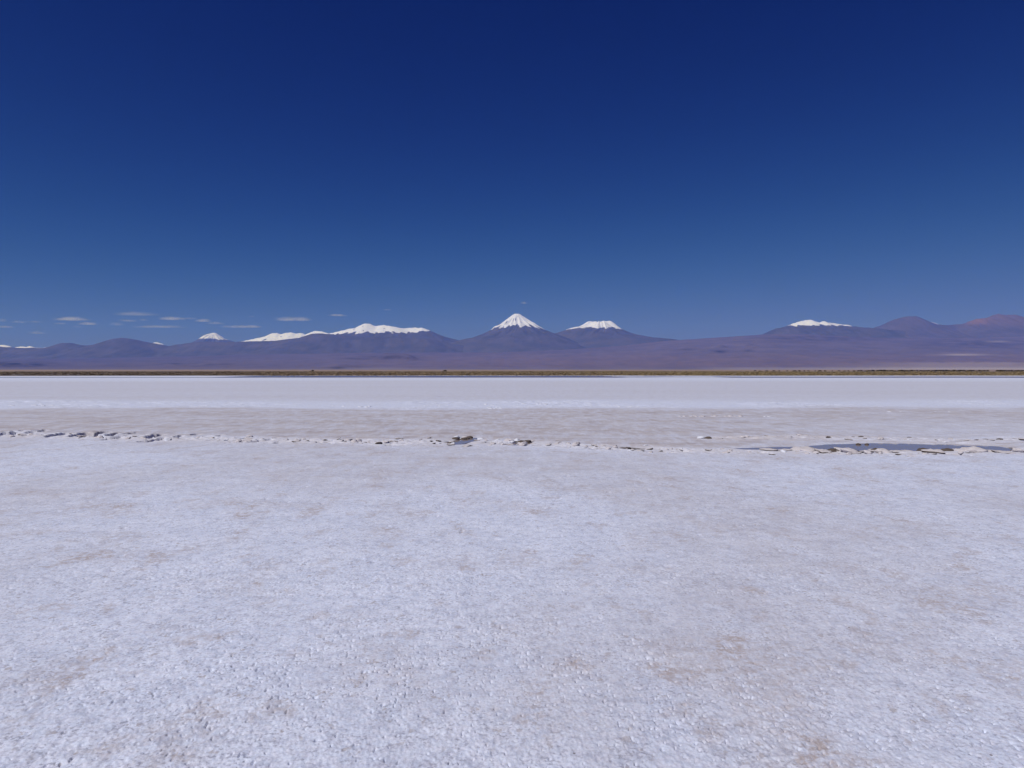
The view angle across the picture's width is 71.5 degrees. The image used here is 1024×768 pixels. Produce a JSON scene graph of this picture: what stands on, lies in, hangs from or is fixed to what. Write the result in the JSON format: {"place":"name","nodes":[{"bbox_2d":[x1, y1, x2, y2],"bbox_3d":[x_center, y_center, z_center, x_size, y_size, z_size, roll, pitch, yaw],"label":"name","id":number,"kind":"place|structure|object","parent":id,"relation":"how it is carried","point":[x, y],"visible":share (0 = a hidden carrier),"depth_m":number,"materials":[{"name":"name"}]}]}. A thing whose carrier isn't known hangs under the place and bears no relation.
{"place":"outdoors","nodes":[
{"label":"outdoors","id":0,"kind":"place"},
{"bbox_2d":[0,345,44,347],"bbox_3d":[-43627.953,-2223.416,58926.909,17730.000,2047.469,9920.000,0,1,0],"label":"mountain","id":1,"kind":"structure","parent":0,"point":[17,347],"depth_m":58729.88,"materials":[{"name":"white snow"}]},
{"bbox_2d":[191,333,233,342],"bbox_3d":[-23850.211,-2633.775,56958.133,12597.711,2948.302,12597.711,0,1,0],"label":"mountain","id":2,"kind":"structure","parent":0,"point":[213,337],"depth_m":56131.53,"materials":[{"name":"white snow"}]},
{"bbox_2d":[0,333,463,358],"bbox_3d":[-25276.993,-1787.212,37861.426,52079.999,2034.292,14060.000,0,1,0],"label":"mountain","id":3,"kind":"structure","parent":0,"point":[316,343],"depth_m":38455.33,"materials":[{"name":"purple stone"}]},
{"bbox_2d":[241,332,304,341],"bbox_3d":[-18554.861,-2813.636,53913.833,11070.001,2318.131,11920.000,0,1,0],"label":"mountain","id":4,"kind":"structure","parent":0,"point":[275,336],"depth_m":54366.83,"materials":[{"name":"white snow"}]},
{"bbox_2d":[302,331,328,336],"bbox_3d":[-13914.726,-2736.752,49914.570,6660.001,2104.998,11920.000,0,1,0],"label":"mountain","id":5,"kind":"structure","parent":0,"point":[313,332],"depth_m":50622.00,"materials":[{"name":"white snow"}]},
{"bbox_2d":[329,323,458,342],"bbox_3d":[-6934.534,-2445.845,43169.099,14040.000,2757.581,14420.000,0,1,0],"label":"mountain","id":6,"kind":"structure","parent":0,"point":[366,330],"depth_m":44601.23,"materials":[{"name":"white snow"}]},
{"bbox_2d":[454,438,476,444],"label":"water","id":7,"kind":"structure","parent":0,"point":[458,442],"depth_m":16.17,"materials":[{"name":"blue liquid"}]},
{"bbox_2d":[0,370,1023,767],"bbox_3d":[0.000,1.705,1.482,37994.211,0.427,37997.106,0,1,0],"label":"ground","id":8,"kind":"structure","parent":0,"point":[184,596],"depth_m":5.57,"materials":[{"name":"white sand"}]},
{"bbox_2d":[519,441,527,445],"bbox_3d":[0.228,1.265,14.987,0.211,0.090,0.235,-21,-3,-8],"label":"salt piece","id":9,"kind":"object","parent":8,"relation":"on","point":[524,443],"visible":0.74,"depth_m":14.94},
{"bbox_2d":[759,448,776,450],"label":"salt slab","id":10,"kind":"structure","parent":8,"relation":"on","point":[768,449],"depth_m":13.99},
{"bbox_2d":[790,446,814,451],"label":"salt slab","id":11,"kind":"structure","parent":8,"relation":"on","point":[807,448],"depth_m":14.01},
{"bbox_2d":[815,448,831,452],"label":"salt slab","id":12,"kind":"structure","parent":8,"relation":"on","point":[823,451],"depth_m":13.65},
{"bbox_2d":[827,448,839,451],"bbox_3d":[6.234,1.297,13.860,0.286,0.085,0.179,-6,4,11],"label":"mud lump","id":13,"kind":"object","parent":8,"relation":"on","point":[833,449],"visible":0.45,"depth_m":13.80,"materials":[{"name":"soil"}]},
{"bbox_2d":[834,447,858,452],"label":"salt slab","id":14,"kind":"structure","parent":8,"relation":"on","point":[845,450],"depth_m":13.68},
{"bbox_2d":[867,448,886,452],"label":"salt slab","id":15,"kind":"structure","parent":8,"relation":"on","point":[878,450],"depth_m":13.78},
{"bbox_2d":[881,449,892,452],"bbox_3d":[7.203,1.304,13.652,0.228,0.081,0.230,7,10,8],"label":"salt piece","id":16,"kind":"object","parent":8,"relation":"on","point":[886,451],"visible":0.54,"depth_m":13.62,"materials":[{"name":"white stone"}]},
{"bbox_2d":[921,449,944,453],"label":"salt slab","id":17,"kind":"structure","parent":8,"relation":"on","point":[939,451],"depth_m":13.65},
{"bbox_2d":[953,446,987,452],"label":"salt slab","id":18,"kind":"structure","parent":8,"relation":"on","point":[972,449],"depth_m":13.87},
{"bbox_2d":[1011,447,1023,451],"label":"salt piece","id":19,"kind":"object","parent":8,"relation":"on","point":[1017,449],"visible":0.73,"depth_m":13.76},
{"bbox_2d":[0,334,1023,369],"bbox_3d":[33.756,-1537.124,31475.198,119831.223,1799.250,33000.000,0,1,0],"label":"hills","id":20,"kind":"structure","parent":0,"point":[786,352],"depth_m":24236.64,"materials":[{"name":"purple stone"}]},
{"bbox_2d":[0,371,1023,375],"bbox_3d":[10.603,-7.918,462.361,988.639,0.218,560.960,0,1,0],"label":"grass","id":21,"kind":"structure","parent":0,"point":[511,373],"depth_m":269.00,"materials":[{"name":"brown plant"}]},
{"bbox_2d":[0,376,1023,377],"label":"lagoon","id":22,"kind":"structure","parent":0,"point":[495,377],"depth_m":142.59,"materials":[{"name":"grey liquid"}]},
{"bbox_2d":[0,0,1023,347],"label":"sky","id":23,"kind":"structure","parent":0,"point":[173,172],"materials":[{"name":"blue"}]},
{"bbox_2d":[451,314,585,351],"bbox_3d":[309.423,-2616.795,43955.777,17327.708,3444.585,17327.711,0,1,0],"label":"volcano","id":24,"kind":"structure","parent":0,"point":[516,333],"depth_m":40613.62},
{"bbox_2d":[555,321,675,347],"bbox_3d":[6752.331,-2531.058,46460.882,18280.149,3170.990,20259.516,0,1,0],"label":"volcano","id":25,"kind":"structure","parent":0,"point":[591,334],"depth_m":43115.15},
{"bbox_2d":[785,320,856,326],"bbox_3d":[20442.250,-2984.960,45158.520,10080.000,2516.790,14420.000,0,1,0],"label":"mountain","id":26,"kind":"structure","parent":0,"point":[808,323],"depth_m":47022.27,"materials":[{"name":"white snow"}]},
{"bbox_2d":[764,326,906,337],"bbox_3d":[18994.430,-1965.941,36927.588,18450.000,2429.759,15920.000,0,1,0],"label":"mountain","id":27,"kind":"structure","parent":0,"point":[858,332],"depth_m":39198.62,"materials":[{"name":"purple stone"}]},
{"bbox_2d":[734,443,1011,450],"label":"water","id":28,"kind":"structure","parent":0,"point":[898,446],"depth_m":15.10,"materials":[{"name":"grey liquid"}]},
{"bbox_2d":[874,316,972,337],"bbox_3d":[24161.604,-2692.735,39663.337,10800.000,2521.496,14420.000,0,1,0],"label":"mountain","id":29,"kind":"structure","parent":0,"point":[914,327],"depth_m":40190.68,"materials":[{"name":"purple stone"}]},
{"bbox_2d":[939,314,1023,337],"bbox_3d":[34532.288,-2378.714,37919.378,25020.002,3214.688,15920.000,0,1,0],"label":"mountain","id":30,"kind":"structure","parent":0,"point":[998,325],"depth_m":39480.87,"materials":[{"name":"purple stone"}]}
]}

